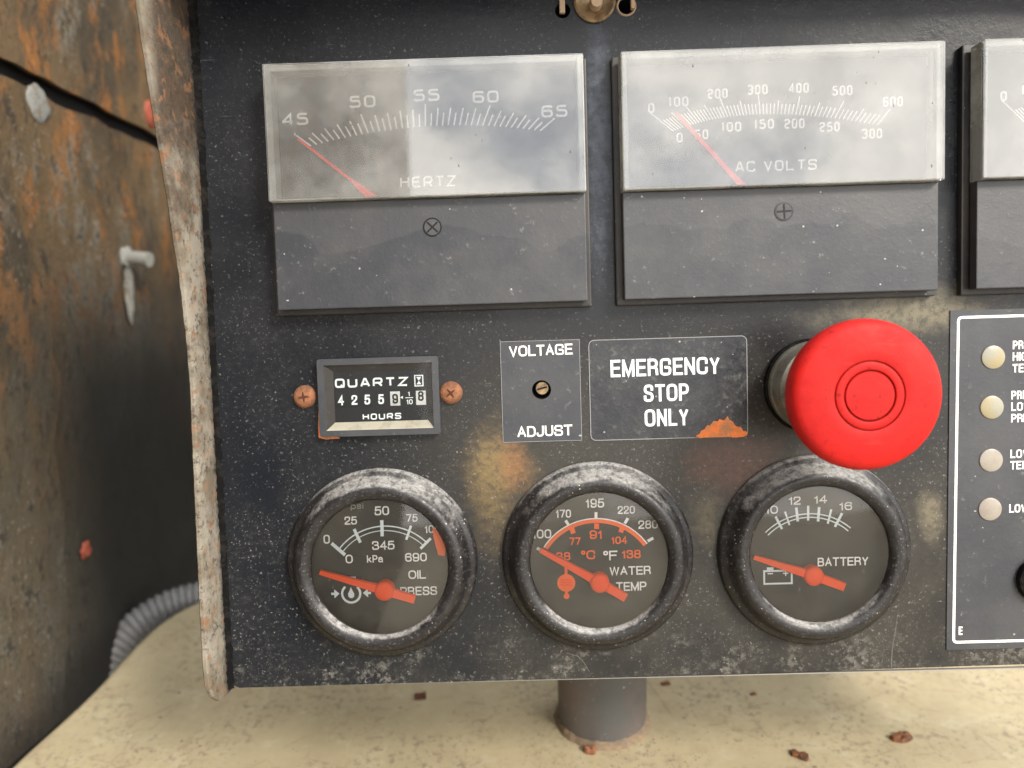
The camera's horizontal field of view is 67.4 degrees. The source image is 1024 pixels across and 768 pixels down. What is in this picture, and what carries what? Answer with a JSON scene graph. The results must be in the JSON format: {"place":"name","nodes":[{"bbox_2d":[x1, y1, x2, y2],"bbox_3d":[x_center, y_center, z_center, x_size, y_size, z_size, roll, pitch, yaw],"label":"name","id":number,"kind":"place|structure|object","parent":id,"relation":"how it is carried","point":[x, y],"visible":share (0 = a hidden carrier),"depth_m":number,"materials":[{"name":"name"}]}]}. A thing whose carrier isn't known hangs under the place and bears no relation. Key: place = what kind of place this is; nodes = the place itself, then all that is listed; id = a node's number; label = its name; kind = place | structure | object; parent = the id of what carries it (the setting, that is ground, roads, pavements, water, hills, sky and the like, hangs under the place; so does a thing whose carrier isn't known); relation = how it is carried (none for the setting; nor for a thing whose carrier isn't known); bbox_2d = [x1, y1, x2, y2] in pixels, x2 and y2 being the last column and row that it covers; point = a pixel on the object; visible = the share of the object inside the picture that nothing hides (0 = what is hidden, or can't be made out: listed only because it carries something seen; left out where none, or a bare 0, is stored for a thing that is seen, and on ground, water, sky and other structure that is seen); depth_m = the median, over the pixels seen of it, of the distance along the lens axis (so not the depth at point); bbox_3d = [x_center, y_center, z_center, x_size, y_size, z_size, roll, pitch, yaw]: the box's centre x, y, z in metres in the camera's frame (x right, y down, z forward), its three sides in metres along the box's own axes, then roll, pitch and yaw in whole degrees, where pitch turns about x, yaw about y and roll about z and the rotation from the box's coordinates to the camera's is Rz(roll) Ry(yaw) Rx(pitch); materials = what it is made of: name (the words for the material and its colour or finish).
{"place":"outdoors","nodes":[
{"label":"outdoors","id":0,"kind":"place"},
{"bbox_2d":[0,0,197,767],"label":"steel wall","id":1,"kind":"structure","parent":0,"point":[95,434],"depth_m":0.41,"materials":[{"name":"brown metal"}]},
{"bbox_2d":[26,83,50,123],"bbox_3d":[-0.234,-0.139,0.380,0.003,0.019,0.019,-2,3,1],"label":"bolt head","id":2,"kind":"object","parent":1,"relation":"attached to","point":[37,101],"visible":1,"depth_m":0.38},
{"bbox_2d":[80,540,91,559],"bbox_3d":[-0.226,0.088,0.408,0.002,0.010,0.010,-2,4,1],"label":"paint flake","id":3,"kind":"object","parent":1,"relation":"attached to","point":[86,550],"visible":1,"depth_m":0.41,"materials":[{"name":"paint"}]},
{"bbox_2d":[120,246,153,323],"bbox_3d":[-0.225,-0.059,0.463,0.019,0.048,0.013,-2,4,1],"label":"wall peg","id":4,"kind":"object","parent":1,"relation":"attached to","point":[130,258],"depth_m":0.46,"materials":[{"name":"grey paint"}]},
{"bbox_2d":[144,100,153,128],"bbox_3d":[-0.233,-0.173,0.496,0.006,0.018,0.018,-2,3,1],"label":"bolt head","id":5,"kind":"object","parent":1,"relation":"attached to","point":[148,113],"visible":0.65,"depth_m":0.49},
{"bbox_2d":[13,603,1023,767],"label":"machine top","id":6,"kind":"object","parent":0,"point":[120,717],"visible":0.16,"depth_m":0.34,"materials":[{"name":"beige paint"}]},
{"bbox_2d":[109,582,198,676],"bbox_3d":[-0.193,0.164,0.458,0.126,0.085,0.041,-8,15,-25],"label":"corrugated hose","id":7,"kind":"object","parent":6,"relation":"attached to","point":[140,622],"visible":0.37,"depth_m":0.45,"materials":[{"name":"grey plastic"}]},
{"bbox_2d":[414,691,425,699],"bbox_3d":[-0.043,0.144,0.356,0.006,0.002,0.003,-2,14,1],"label":"rust flake","id":8,"kind":"object","parent":6,"relation":"on","point":[417,696],"visible":1,"depth_m":0.35,"materials":[{"name":"brown metal"}]},
{"bbox_2d":[157,640,917,767],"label":"dirt crumbs","id":9,"kind":"object","parent":6,"relation":"on","point":[619,752],"visible":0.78,"depth_m":0.32,"materials":[{"name":"brown soil"}]},
{"bbox_2d":[584,745,595,754],"bbox_3d":[0.032,0.150,0.317,0.005,0.004,0.004,-2,14,1],"label":"rust flake","id":10,"kind":"object","parent":6,"relation":"on","point":[589,750],"visible":1,"depth_m":0.32,"materials":[{"name":"brown metal"}]},
{"bbox_2d":[553,678,650,750],"bbox_3d":[0.038,0.117,0.331,0.043,0.063,0.042,-2,14,1],"label":"support post","id":11,"kind":"object","parent":6,"relation":"on","point":[607,714],"visible":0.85,"depth_m":0.32,"materials":[{"name":"grey metal"}]},
{"bbox_2d":[135,0,1023,700],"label":"control box","id":12,"kind":"object","parent":11,"relation":"on","point":[267,462],"visible":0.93,"depth_m":0.25,"materials":[{"name":"black paint"}]},
{"bbox_2d":[293,385,316,407],"bbox_3d":[-0.068,0.004,0.250,0.008,0.008,0.002,-2,4,1],"label":"screw","id":13,"kind":"object","parent":12,"relation":"attached to","point":[304,396],"visible":1,"depth_m":0.25,"materials":[{"name":"brown metal"}]},
{"bbox_2d":[317,356,441,438],"bbox_3d":[-0.044,0.005,0.250,0.040,0.026,0.003,-2,4,1],"label":"hour meter","id":14,"kind":"object","parent":12,"relation":"attached to","point":[378,396],"visible":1,"depth_m":0.25,"materials":[{"name":"black plastic"}]},
{"bbox_2d":[287,468,477,655],"bbox_3d":[-0.043,0.059,0.253,0.063,0.063,0.012,-2,4,1],"label":"round gauge","id":15,"kind":"object","parent":12,"relation":"attached to","point":[382,561],"visible":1,"depth_m":0.25,"materials":[{"name":"black metal"}]},
{"bbox_2d":[262,53,591,315],"bbox_3d":[-0.026,-0.062,0.241,0.101,0.078,0.011,-2,4,1],"label":"panel meter","id":16,"kind":"object","parent":12,"relation":"attached to","point":[429,185],"visible":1,"depth_m":0.24,"materials":[{"name":"grey plastic"}]},
{"bbox_2d":[440,381,462,403],"bbox_3d":[-0.020,0.003,0.250,0.008,0.008,0.002,-2,4,1],"label":"screw","id":17,"kind":"object","parent":12,"relation":"attached to","point":[451,392],"visible":1,"depth_m":0.25,"materials":[{"name":"brown metal"}]},
{"bbox_2d":[500,339,581,442],"bbox_3d":[0.009,0.002,0.253,0.026,0.033,0.006,-2,4,1],"label":"voltage label","id":18,"kind":"object","parent":12,"relation":"attached to","point":[529,416],"visible":1,"depth_m":0.25,"materials":[{"name":"grey metal"}]},
{"bbox_2d":[559,0,635,22],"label":"panel catch","id":19,"kind":"object","parent":12,"relation":"attached to","point":[593,11],"visible":1,"depth_m":0.24,"materials":[{"name":"gold metal"}]},
{"bbox_2d":[502,461,693,649],"bbox_3d":[0.028,0.057,0.252,0.063,0.063,0.012,-2,4,1],"label":"round gauge","id":20,"kind":"object","parent":12,"relation":"attached to","point":[597,555],"visible":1,"depth_m":0.25,"materials":[{"name":"black metal"}]},
{"bbox_2d":[588,336,747,440],"bbox_3d":[0.051,0.002,0.250,0.051,0.033,0.001,-2,4,1],"label":"stop label","id":21,"kind":"object","parent":12,"relation":"attached to","point":[669,388],"visible":1,"depth_m":0.25,"materials":[{"name":"grey metal"}]},
{"bbox_2d":[611,41,944,305],"bbox_3d":[0.083,-0.065,0.240,0.101,0.078,0.011,-2,4,1],"label":"panel meter","id":22,"kind":"object","parent":12,"relation":"attached to","point":[780,173],"visible":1,"depth_m":0.24,"materials":[{"name":"grey plastic"}]},
{"bbox_2d":[717,455,910,643],"bbox_3d":[0.099,0.055,0.251,0.063,0.063,0.012,-2,4,1],"label":"round gauge","id":23,"kind":"object","parent":12,"relation":"attached to","point":[813,549],"visible":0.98,"depth_m":0.25,"materials":[{"name":"black metal"}]},
{"bbox_2d":[764,319,941,469],"bbox_3d":[0.097,0.002,0.228,0.042,0.042,0.043,-2,4,1],"label":"stop button","id":24,"kind":"object","parent":12,"relation":"attached to","point":[859,394],"visible":1,"depth_m":0.21,"materials":[{"name":"plastic"}]},
{"bbox_2d":[946,308,1023,649],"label":"indicator overlay","id":25,"kind":"object","parent":12,"relation":"attached to","point":[985,566],"visible":1,"depth_m":0.25,"materials":[{"name":"black plastic"}]},
{"bbox_2d":[957,38,1023,295],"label":"panel meter","id":26,"kind":"object","parent":12,"relation":"attached to","point":[990,237],"visible":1,"depth_m":0.24,"materials":[{"name":"grey plastic"}]},
{"bbox_2d":[660,680,670,685],"bbox_3d":[0.072,0.140,0.360,0.005,0.001,0.003,-2,14,1],"label":"rust flake","id":27,"kind":"object","parent":6,"relation":"on","point":[665,683],"visible":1,"depth_m":0.36,"materials":[{"name":"brown metal"}]},
{"bbox_2d":[789,749,808,761],"bbox_3d":[0.117,0.150,0.311,0.007,0.002,0.006,-2,14,1],"label":"rust flake","id":28,"kind":"object","parent":6,"relation":"on","point":[802,755],"visible":1,"depth_m":0.31,"materials":[{"name":"brown metal"}]},
{"bbox_2d":[889,731,912,742],"bbox_3d":[0.162,0.146,0.319,0.010,0.002,0.006,-2,14,1],"label":"rust flake","id":29,"kind":"object","parent":6,"relation":"on","point":[902,736],"visible":1,"depth_m":0.32,"materials":[{"name":"brown metal"}]}
]}

